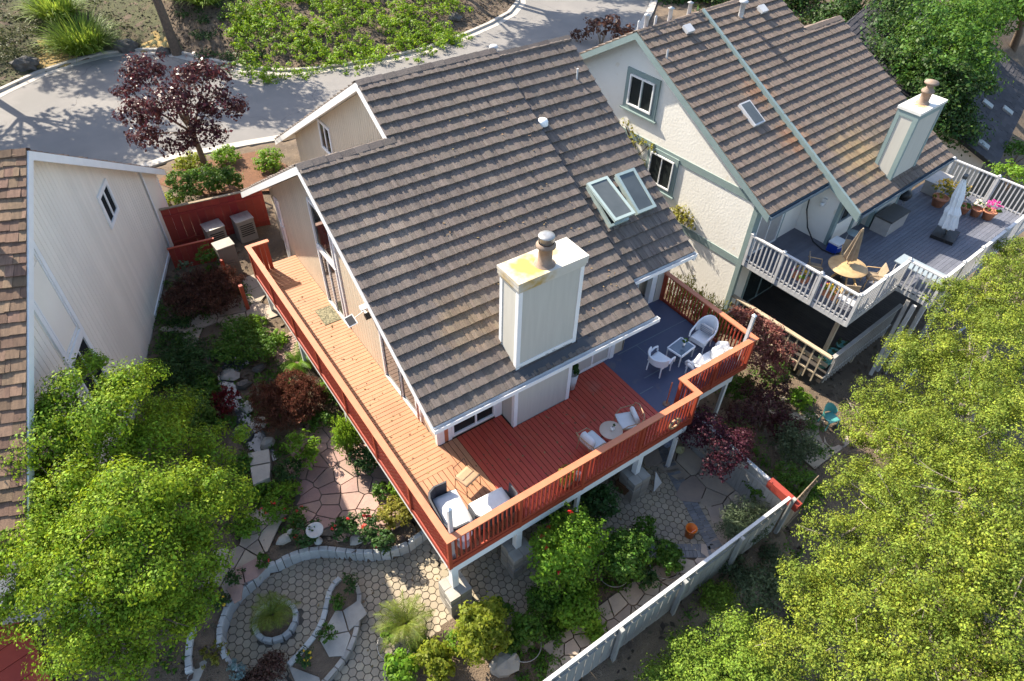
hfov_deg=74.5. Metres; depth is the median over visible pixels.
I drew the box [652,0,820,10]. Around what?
evergreen tree
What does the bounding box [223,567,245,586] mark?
bedding plant
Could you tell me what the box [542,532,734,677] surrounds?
flagstone path
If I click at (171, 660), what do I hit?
bedding plant
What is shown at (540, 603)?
shrub
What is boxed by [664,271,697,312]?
bamboo
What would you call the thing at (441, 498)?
outdoor loveseat
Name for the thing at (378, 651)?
plant ring
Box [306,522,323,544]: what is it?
birdbath
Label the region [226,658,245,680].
succulent
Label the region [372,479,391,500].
shrub
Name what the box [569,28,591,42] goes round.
shrub
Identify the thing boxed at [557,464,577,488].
potted plant
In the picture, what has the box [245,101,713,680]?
fallen leaves
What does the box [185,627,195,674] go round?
garden wall
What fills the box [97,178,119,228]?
window
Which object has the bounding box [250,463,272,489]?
stone slab
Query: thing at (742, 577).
shrub
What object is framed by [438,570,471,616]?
stone pier
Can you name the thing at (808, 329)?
deck
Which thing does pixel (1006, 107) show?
house
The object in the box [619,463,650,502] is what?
stone pier
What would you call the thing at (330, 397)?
shrub
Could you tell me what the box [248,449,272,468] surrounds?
stone slab
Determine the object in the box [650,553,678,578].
plant ring
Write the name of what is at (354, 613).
flagstone
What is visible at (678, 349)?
coffee table
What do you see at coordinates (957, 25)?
evergreen tree
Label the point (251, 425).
stone
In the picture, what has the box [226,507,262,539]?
shrub
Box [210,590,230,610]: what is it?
marigold
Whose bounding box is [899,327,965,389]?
outdoor stair
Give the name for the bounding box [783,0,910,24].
evergreen tree
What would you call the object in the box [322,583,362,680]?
garden wall
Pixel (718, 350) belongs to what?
cushion
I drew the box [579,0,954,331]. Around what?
house
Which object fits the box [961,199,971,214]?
potted flower
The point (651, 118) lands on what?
window
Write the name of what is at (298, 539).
rose bush
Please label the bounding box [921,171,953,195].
storage box
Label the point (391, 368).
window
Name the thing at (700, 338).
wicker chair
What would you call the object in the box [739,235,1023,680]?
oak tree
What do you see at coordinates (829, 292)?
flower box
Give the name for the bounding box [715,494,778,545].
rosemary
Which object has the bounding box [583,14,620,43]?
shrub
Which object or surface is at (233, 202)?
gate fence
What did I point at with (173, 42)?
street tree
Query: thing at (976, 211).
potted flower
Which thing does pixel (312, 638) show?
garden wall
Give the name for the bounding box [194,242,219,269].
shrub
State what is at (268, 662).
shrub
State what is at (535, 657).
plant ring
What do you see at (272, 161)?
shrub
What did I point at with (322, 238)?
window
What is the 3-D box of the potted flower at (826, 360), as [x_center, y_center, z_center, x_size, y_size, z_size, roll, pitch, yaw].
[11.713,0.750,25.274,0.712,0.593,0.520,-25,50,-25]
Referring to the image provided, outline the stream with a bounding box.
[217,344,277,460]
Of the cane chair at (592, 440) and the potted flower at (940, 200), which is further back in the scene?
the potted flower at (940, 200)
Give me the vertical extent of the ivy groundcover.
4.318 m
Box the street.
[0,0,649,164]
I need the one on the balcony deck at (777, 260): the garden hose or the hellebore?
the garden hose
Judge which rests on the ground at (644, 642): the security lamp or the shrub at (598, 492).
the shrub at (598, 492)
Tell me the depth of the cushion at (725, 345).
20.36 m
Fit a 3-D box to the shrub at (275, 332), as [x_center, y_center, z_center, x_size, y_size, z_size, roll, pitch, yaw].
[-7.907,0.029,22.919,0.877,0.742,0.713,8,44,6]
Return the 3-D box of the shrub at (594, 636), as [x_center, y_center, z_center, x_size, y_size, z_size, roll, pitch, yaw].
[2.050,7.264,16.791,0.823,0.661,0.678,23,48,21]
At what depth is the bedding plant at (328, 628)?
16.34 m
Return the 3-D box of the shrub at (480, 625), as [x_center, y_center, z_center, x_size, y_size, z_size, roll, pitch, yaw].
[-0.691,6.950,15.989,1.602,2.007,1.424,-25,50,-25]
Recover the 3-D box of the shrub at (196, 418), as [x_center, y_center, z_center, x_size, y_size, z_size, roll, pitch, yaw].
[-9.716,2.298,20.236,2.024,1.717,2.124,-25,50,-25]
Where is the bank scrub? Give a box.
[174,0,266,78]
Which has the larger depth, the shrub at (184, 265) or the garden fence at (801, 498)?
the shrub at (184, 265)
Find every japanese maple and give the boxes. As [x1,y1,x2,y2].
[156,264,247,319]
[209,385,240,418]
[248,367,330,434]
[676,403,758,482]
[718,369,811,442]
[726,305,798,381]
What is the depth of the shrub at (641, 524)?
18.51 m
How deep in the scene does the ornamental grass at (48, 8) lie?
39.71 m
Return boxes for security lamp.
[343,304,371,327]
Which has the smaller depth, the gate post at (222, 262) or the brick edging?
the brick edging
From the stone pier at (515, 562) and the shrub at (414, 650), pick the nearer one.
the shrub at (414, 650)
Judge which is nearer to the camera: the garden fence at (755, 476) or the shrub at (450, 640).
the shrub at (450, 640)
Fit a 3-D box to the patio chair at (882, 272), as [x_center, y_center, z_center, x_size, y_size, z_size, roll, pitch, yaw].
[12.923,-2.298,24.045,0.588,0.921,0.594,9,44,7]
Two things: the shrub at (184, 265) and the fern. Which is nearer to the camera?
the fern
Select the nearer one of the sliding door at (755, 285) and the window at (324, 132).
the window at (324, 132)
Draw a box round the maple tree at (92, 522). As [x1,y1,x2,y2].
[0,348,259,680]
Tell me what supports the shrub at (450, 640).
on the ground at (644, 642)
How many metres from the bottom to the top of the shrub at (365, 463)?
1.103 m
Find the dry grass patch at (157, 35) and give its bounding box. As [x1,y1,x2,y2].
[138,29,168,52]
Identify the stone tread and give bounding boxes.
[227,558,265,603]
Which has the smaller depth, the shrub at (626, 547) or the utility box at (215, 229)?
the shrub at (626, 547)
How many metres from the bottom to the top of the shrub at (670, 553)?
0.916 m
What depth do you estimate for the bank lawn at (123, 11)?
40.56 m
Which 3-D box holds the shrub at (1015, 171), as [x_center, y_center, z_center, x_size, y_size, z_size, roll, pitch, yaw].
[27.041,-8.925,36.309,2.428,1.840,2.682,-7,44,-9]
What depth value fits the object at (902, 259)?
24.00 m
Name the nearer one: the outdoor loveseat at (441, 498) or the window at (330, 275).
the outdoor loveseat at (441, 498)
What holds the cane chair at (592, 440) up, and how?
on the timber deck at (628, 375)
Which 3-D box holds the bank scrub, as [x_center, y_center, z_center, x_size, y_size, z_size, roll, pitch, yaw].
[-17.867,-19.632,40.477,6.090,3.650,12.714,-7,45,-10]
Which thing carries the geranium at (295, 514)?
on the ground at (644, 642)
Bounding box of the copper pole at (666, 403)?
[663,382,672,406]
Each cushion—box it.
[693,353,703,368]
[700,323,714,335]
[710,345,723,358]
[715,341,729,351]
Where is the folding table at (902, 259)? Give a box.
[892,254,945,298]
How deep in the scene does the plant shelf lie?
23.07 m
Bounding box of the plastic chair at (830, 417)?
[817,402,840,430]
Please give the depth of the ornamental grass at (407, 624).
16.41 m
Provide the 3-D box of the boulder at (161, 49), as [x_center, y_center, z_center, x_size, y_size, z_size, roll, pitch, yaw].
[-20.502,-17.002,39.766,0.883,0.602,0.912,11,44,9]
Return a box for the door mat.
[315,305,340,324]
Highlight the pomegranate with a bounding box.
[526,500,612,599]
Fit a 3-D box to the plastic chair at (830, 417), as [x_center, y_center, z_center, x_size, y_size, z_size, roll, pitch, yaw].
[11.430,2.719,24.222,0.562,0.842,0.596,-13,46,-15]
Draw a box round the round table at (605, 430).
[599,421,622,439]
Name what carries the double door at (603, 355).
in the house at (454, 339)
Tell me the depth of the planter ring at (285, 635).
16.57 m
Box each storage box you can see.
[869,203,910,236]
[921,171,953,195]
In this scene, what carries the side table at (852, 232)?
on the balcony deck at (777, 260)
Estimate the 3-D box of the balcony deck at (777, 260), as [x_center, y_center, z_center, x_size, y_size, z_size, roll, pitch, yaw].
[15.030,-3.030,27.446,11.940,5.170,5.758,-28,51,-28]
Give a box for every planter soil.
[258,605,292,642]
[289,578,356,680]
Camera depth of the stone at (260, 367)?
21.94 m
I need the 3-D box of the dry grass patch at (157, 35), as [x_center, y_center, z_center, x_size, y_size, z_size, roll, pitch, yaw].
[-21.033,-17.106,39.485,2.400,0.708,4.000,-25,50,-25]
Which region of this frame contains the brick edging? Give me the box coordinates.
[648,445,721,557]
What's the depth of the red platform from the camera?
15.44 m
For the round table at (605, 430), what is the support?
on the timber deck at (628, 375)
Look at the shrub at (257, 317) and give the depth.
23.21 m
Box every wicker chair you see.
[646,345,675,377]
[689,315,718,353]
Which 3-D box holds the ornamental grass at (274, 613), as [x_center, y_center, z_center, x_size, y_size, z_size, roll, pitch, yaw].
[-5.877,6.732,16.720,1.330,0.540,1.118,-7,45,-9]
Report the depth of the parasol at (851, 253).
23.62 m
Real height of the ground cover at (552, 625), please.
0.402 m
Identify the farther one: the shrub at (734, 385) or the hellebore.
the shrub at (734, 385)
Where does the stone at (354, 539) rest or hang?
on the ground at (644, 642)
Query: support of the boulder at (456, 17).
on the ground at (644, 642)
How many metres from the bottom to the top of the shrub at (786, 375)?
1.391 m
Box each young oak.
[633,577,780,680]
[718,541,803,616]
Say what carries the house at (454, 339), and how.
on the ground at (644, 642)
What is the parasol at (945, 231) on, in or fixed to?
on the balcony deck at (777, 260)
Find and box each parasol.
[833,228,863,283]
[930,173,969,245]
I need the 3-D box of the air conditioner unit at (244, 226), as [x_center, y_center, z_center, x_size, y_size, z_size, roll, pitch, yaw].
[-10.598,-4.486,26.704,0.720,0.985,0.640,-28,51,-28]
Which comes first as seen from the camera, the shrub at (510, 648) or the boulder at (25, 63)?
the shrub at (510, 648)
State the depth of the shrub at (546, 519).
18.43 m
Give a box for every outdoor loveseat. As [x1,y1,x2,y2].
[428,480,473,535]
[467,482,517,534]
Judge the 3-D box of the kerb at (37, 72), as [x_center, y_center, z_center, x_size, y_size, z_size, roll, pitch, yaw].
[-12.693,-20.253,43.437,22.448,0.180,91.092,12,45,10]
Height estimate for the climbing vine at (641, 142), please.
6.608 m
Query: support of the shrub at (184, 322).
on the ground at (644, 642)
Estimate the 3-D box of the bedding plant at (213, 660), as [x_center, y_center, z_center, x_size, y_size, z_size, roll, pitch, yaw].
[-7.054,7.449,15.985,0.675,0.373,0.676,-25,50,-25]
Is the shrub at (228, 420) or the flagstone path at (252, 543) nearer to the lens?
the flagstone path at (252, 543)
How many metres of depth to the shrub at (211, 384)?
21.11 m
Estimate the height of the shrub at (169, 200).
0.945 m
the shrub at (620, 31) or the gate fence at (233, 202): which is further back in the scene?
the shrub at (620, 31)
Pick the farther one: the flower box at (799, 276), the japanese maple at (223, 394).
the flower box at (799, 276)
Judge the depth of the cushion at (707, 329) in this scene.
20.83 m
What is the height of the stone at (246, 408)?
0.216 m
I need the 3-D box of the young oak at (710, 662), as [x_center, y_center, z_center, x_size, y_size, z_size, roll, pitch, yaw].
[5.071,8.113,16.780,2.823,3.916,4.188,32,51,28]
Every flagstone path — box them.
[160,274,279,348]
[201,498,286,594]
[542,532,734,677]
[642,439,754,523]
[764,392,849,468]
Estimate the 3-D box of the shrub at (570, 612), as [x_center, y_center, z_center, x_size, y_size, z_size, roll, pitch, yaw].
[1.670,6.725,16.960,1.495,1.193,1.452,-25,50,-25]
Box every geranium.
[258,490,293,525]
[283,505,308,530]
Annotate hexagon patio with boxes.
[226,541,458,680]
[409,456,731,652]
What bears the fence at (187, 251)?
on the ground at (644, 642)
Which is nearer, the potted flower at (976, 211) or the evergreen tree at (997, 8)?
the potted flower at (976, 211)
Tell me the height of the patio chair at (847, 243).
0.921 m
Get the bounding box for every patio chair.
[806,251,822,273]
[836,282,861,303]
[839,239,852,254]
[860,263,888,289]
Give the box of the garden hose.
[806,199,839,254]
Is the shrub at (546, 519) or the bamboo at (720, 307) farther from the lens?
the bamboo at (720, 307)
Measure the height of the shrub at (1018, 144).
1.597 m
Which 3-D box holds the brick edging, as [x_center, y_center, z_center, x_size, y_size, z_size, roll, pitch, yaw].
[4.762,4.582,19.900,2.118,0.052,3.980,0,44,-1]
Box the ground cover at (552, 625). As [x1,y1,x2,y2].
[498,527,679,680]
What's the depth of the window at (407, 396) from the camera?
18.95 m
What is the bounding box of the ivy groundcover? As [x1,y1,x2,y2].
[217,0,474,83]
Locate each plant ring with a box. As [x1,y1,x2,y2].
[377,637,409,659]
[518,639,541,662]
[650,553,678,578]
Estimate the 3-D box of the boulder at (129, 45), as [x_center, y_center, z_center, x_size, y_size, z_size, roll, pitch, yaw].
[-22.804,-17.377,39.804,1.277,0.793,1.085,1,44,-1]
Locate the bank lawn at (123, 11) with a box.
[0,0,182,86]
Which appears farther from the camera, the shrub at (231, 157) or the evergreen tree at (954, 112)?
the evergreen tree at (954, 112)
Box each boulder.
[8,55,39,71]
[113,38,139,53]
[155,46,170,55]
[448,12,462,21]
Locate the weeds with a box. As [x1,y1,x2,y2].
[142,266,892,680]
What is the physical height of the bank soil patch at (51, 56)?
0.820 m
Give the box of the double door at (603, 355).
[578,346,610,373]
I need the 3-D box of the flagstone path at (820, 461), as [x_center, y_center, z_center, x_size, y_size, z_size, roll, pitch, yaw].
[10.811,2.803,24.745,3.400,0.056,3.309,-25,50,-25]
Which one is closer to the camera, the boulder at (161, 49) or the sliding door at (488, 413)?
the sliding door at (488, 413)
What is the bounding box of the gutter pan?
[0,0,525,97]
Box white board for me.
[654,472,661,490]
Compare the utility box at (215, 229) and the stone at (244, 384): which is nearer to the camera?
the stone at (244, 384)
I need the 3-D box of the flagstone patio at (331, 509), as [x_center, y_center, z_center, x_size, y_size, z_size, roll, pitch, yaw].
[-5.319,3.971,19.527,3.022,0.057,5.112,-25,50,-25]
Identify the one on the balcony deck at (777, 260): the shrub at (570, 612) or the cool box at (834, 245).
the cool box at (834, 245)
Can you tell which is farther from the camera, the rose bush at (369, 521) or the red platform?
the rose bush at (369, 521)
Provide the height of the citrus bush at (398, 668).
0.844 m
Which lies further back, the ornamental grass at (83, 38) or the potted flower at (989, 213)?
the ornamental grass at (83, 38)
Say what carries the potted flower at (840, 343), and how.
on the deck at (808, 329)
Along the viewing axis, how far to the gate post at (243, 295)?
23.46 m
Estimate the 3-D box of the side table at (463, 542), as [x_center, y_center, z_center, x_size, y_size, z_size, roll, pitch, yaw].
[-1.163,4.712,16.067,0.440,0.485,0.440,-25,50,-25]
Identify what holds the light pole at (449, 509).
on the timber deck at (628, 375)
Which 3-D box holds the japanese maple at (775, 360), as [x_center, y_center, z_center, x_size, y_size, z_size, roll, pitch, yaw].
[8.697,0.662,24.049,2.235,3.990,2.988,1,44,-1]
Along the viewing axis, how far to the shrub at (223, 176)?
28.05 m
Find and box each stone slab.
[187,660,206,680]
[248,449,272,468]
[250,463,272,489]
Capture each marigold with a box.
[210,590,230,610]
[295,645,313,668]
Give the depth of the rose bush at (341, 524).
17.87 m
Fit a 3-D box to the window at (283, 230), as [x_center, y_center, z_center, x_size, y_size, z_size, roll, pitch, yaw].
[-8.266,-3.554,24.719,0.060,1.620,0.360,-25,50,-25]
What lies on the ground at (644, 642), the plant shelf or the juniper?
the juniper
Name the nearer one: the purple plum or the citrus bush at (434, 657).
the citrus bush at (434, 657)
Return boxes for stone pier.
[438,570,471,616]
[501,535,532,579]
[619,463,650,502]
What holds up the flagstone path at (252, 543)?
on the ground at (644, 642)
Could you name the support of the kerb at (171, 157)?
on the street
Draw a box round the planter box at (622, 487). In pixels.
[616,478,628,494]
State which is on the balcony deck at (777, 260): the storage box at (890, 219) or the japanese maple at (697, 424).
the storage box at (890, 219)
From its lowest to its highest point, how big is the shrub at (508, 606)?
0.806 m
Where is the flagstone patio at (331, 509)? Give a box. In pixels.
[286,418,408,543]
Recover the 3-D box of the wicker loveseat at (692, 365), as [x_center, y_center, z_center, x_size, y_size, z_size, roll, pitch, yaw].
[5.948,0.578,20.272,1.476,0.960,0.698,-25,50,-25]
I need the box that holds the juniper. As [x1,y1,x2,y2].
[144,336,225,392]
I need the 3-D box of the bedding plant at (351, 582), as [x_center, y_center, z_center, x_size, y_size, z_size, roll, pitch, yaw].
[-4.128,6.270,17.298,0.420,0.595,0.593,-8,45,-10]
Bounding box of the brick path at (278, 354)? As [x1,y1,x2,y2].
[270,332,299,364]
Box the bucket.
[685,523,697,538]
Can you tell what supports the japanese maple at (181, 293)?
on the ground at (644, 642)
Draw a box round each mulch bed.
[159,151,287,194]
[409,613,517,680]
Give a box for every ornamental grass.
[11,0,97,22]
[28,6,128,63]
[172,0,227,7]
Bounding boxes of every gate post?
[219,259,228,279]
[238,284,249,309]
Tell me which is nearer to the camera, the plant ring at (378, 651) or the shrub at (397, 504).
the plant ring at (378, 651)
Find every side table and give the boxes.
[457,531,471,548]
[845,229,858,239]
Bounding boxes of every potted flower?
[817,352,832,368]
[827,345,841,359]
[836,338,849,349]
[931,178,959,207]
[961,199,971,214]
[970,199,987,217]
[982,199,1003,220]
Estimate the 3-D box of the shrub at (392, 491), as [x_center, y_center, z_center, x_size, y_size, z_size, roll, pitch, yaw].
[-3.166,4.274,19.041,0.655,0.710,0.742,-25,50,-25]
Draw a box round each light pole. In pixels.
[446,506,455,558]
[734,314,756,364]
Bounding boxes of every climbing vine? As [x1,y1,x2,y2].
[619,118,655,165]
[670,204,695,229]
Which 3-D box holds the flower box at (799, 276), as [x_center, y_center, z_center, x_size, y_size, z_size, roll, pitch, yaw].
[10.196,-2.376,23.794,0.536,0.549,0.644,-28,51,-28]
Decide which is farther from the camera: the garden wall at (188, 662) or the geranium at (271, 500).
the geranium at (271, 500)
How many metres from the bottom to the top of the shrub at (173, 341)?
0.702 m
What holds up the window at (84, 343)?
in the house at (85, 243)
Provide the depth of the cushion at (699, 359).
19.90 m
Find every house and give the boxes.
[0,148,173,625]
[240,35,697,445]
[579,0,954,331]
[846,0,1023,192]
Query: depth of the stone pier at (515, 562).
17.58 m
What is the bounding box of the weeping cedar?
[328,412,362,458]
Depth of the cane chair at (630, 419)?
18.46 m
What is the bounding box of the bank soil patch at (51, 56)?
[34,40,77,68]
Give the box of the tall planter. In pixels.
[570,363,579,389]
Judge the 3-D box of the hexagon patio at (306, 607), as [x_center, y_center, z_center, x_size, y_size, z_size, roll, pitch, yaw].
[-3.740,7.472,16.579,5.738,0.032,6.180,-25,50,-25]
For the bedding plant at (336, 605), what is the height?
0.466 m
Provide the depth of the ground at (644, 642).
23.90 m
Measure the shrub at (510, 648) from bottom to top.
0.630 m
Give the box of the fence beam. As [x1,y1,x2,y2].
[766,478,802,511]
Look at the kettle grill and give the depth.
27.47 m
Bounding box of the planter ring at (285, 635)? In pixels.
[252,598,298,644]
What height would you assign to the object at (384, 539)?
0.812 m
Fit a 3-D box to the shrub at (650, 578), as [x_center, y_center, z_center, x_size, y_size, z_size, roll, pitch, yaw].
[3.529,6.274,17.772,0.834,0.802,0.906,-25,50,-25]
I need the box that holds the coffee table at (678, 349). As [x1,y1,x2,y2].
[666,337,695,366]
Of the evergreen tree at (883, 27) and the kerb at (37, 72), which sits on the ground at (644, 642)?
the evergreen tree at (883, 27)
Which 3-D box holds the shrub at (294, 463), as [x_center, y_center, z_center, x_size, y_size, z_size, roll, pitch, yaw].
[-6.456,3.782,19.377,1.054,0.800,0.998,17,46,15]
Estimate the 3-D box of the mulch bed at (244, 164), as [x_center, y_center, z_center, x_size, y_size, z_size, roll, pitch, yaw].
[-12.863,-7.575,30.226,5.635,0.001,3.667,-5,44,-7]
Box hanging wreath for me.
[669,418,681,429]
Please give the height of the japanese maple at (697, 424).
2.778 m
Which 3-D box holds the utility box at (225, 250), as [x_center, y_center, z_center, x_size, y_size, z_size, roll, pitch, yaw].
[-10.463,-2.988,24.821,0.660,1.435,0.540,-28,51,-28]
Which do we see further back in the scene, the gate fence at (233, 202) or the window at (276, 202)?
the gate fence at (233, 202)
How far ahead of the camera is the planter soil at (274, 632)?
16.70 m
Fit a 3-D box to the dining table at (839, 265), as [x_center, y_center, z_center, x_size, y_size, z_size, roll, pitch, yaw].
[11.960,-2.387,24.236,1.360,0.732,1.360,-28,51,-28]
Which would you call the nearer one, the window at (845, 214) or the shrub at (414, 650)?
the shrub at (414, 650)
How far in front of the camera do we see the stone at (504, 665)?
16.11 m
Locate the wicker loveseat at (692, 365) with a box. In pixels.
[685,347,732,383]
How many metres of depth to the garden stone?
17.89 m
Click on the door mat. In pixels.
(328, 314)
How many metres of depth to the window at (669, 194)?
26.38 m
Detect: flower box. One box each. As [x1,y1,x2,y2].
[792,265,810,284]
[821,282,840,300]
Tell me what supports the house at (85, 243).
on the ground at (644, 642)
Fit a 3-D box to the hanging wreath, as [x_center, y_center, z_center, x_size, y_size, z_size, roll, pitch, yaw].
[4.491,2.274,18.532,0.446,0.433,0.123,-20,48,-21]
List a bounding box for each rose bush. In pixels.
[289,517,321,547]
[328,512,360,542]
[351,507,382,544]
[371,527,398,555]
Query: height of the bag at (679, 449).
0.320 m
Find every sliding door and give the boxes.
[452,405,494,436]
[738,270,772,306]
[749,213,784,255]
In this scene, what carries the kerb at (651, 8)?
on the street
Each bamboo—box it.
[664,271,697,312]
[686,284,718,322]
[712,295,733,337]
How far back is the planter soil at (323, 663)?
16.25 m
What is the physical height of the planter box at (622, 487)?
0.500 m
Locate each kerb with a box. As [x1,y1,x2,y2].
[0,0,518,91]
[140,135,295,166]
[634,0,657,30]
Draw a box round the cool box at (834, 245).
[826,236,844,254]
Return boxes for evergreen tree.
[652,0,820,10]
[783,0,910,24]
[860,0,979,82]
[881,0,1013,109]
[902,51,1001,156]
[938,0,1019,91]
[998,0,1023,51]
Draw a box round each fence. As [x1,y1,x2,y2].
[159,190,270,245]
[167,237,217,268]
[543,496,796,680]
[679,408,781,513]
[782,475,818,528]
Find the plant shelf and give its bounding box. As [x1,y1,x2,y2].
[832,294,855,307]
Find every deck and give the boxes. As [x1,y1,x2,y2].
[245,239,758,587]
[728,285,919,383]
[741,156,1023,374]
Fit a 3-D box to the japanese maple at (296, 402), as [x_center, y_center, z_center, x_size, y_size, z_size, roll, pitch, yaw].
[-6.792,1.980,20.547,2.526,1.586,2.283,-25,50,-25]
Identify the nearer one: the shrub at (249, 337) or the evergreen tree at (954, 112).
the shrub at (249, 337)
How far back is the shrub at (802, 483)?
20.95 m
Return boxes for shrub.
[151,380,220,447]
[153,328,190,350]
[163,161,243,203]
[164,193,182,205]
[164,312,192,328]
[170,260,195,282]
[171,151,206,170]
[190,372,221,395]
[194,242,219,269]
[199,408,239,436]
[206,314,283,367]
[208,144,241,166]
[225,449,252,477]
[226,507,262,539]
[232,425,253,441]
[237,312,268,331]
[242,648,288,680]
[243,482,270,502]
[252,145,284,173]
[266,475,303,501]
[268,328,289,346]
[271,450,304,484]
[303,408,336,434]
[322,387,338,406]
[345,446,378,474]
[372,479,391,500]
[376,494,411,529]
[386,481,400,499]
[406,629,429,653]
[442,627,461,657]
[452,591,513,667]
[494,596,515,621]
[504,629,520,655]
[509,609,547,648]
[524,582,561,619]
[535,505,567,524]
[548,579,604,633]
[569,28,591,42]
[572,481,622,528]
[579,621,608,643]
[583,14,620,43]
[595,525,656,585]
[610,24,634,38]
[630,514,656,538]
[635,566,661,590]
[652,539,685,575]
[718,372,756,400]
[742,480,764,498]
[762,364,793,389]
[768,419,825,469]
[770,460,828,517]
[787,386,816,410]
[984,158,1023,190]
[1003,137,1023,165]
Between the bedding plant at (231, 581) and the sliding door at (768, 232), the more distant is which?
the sliding door at (768, 232)
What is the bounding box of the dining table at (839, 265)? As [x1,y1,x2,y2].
[827,255,867,285]
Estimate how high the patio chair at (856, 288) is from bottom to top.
0.921 m
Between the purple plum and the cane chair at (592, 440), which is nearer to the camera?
the cane chair at (592, 440)
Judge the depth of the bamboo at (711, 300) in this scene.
24.25 m
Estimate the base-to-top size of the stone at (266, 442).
0.352 m
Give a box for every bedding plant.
[153,639,185,678]
[199,639,229,669]
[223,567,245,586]
[255,551,270,568]
[315,621,337,643]
[329,593,345,610]
[342,572,358,594]
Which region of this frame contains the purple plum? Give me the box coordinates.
[108,51,249,168]
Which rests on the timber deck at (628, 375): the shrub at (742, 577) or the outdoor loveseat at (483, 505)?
the outdoor loveseat at (483, 505)
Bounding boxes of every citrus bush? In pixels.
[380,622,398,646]
[383,647,419,680]
[408,635,456,680]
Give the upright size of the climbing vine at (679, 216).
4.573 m
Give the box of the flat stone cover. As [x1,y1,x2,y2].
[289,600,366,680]
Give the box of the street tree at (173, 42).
[152,0,181,55]
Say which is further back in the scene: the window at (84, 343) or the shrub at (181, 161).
the shrub at (181, 161)
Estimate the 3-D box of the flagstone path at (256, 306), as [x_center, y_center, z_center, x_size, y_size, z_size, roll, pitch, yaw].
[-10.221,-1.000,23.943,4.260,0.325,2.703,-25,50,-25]
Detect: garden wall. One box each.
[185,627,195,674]
[216,530,427,673]
[287,576,341,666]
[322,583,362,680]
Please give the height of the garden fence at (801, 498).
2.205 m
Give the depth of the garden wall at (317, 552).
17.91 m
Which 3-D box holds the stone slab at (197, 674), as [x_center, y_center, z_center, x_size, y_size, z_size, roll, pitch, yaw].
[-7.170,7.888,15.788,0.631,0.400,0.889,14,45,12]
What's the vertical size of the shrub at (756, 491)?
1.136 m
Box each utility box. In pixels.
[200,218,227,243]
[211,237,243,276]
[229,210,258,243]
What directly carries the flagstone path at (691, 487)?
on the ground at (644, 642)
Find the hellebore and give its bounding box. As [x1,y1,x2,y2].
[279,429,321,469]
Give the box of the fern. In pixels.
[278,342,312,376]
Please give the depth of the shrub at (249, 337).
22.02 m
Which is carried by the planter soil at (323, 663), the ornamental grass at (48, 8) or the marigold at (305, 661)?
the marigold at (305, 661)
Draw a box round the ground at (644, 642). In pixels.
[0,0,1023,680]
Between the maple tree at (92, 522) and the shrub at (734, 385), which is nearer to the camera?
the maple tree at (92, 522)
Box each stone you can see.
[221,368,239,380]
[236,379,252,389]
[240,400,252,413]
[250,416,266,432]
[252,363,265,372]
[260,437,274,449]
[276,528,293,544]
[350,534,365,544]
[489,650,519,677]
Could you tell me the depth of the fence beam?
18.32 m
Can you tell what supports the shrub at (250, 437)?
on the ground at (644, 642)
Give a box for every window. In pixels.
[71,333,108,400]
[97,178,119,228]
[273,196,283,225]
[280,223,291,256]
[306,197,335,267]
[316,246,346,324]
[317,118,333,153]
[378,330,402,398]
[398,369,417,417]
[619,66,661,123]
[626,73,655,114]
[645,145,679,199]
[647,151,674,190]
[837,207,850,223]
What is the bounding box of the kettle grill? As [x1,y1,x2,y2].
[899,189,911,205]
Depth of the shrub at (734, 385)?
24.39 m
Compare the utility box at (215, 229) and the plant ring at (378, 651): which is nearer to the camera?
the plant ring at (378, 651)
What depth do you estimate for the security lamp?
18.41 m
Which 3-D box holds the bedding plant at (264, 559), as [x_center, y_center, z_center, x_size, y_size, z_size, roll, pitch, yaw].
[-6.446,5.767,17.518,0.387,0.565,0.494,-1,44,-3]
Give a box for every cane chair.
[453,458,480,496]
[576,428,605,460]
[614,402,645,430]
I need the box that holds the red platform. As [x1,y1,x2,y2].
[0,622,53,680]

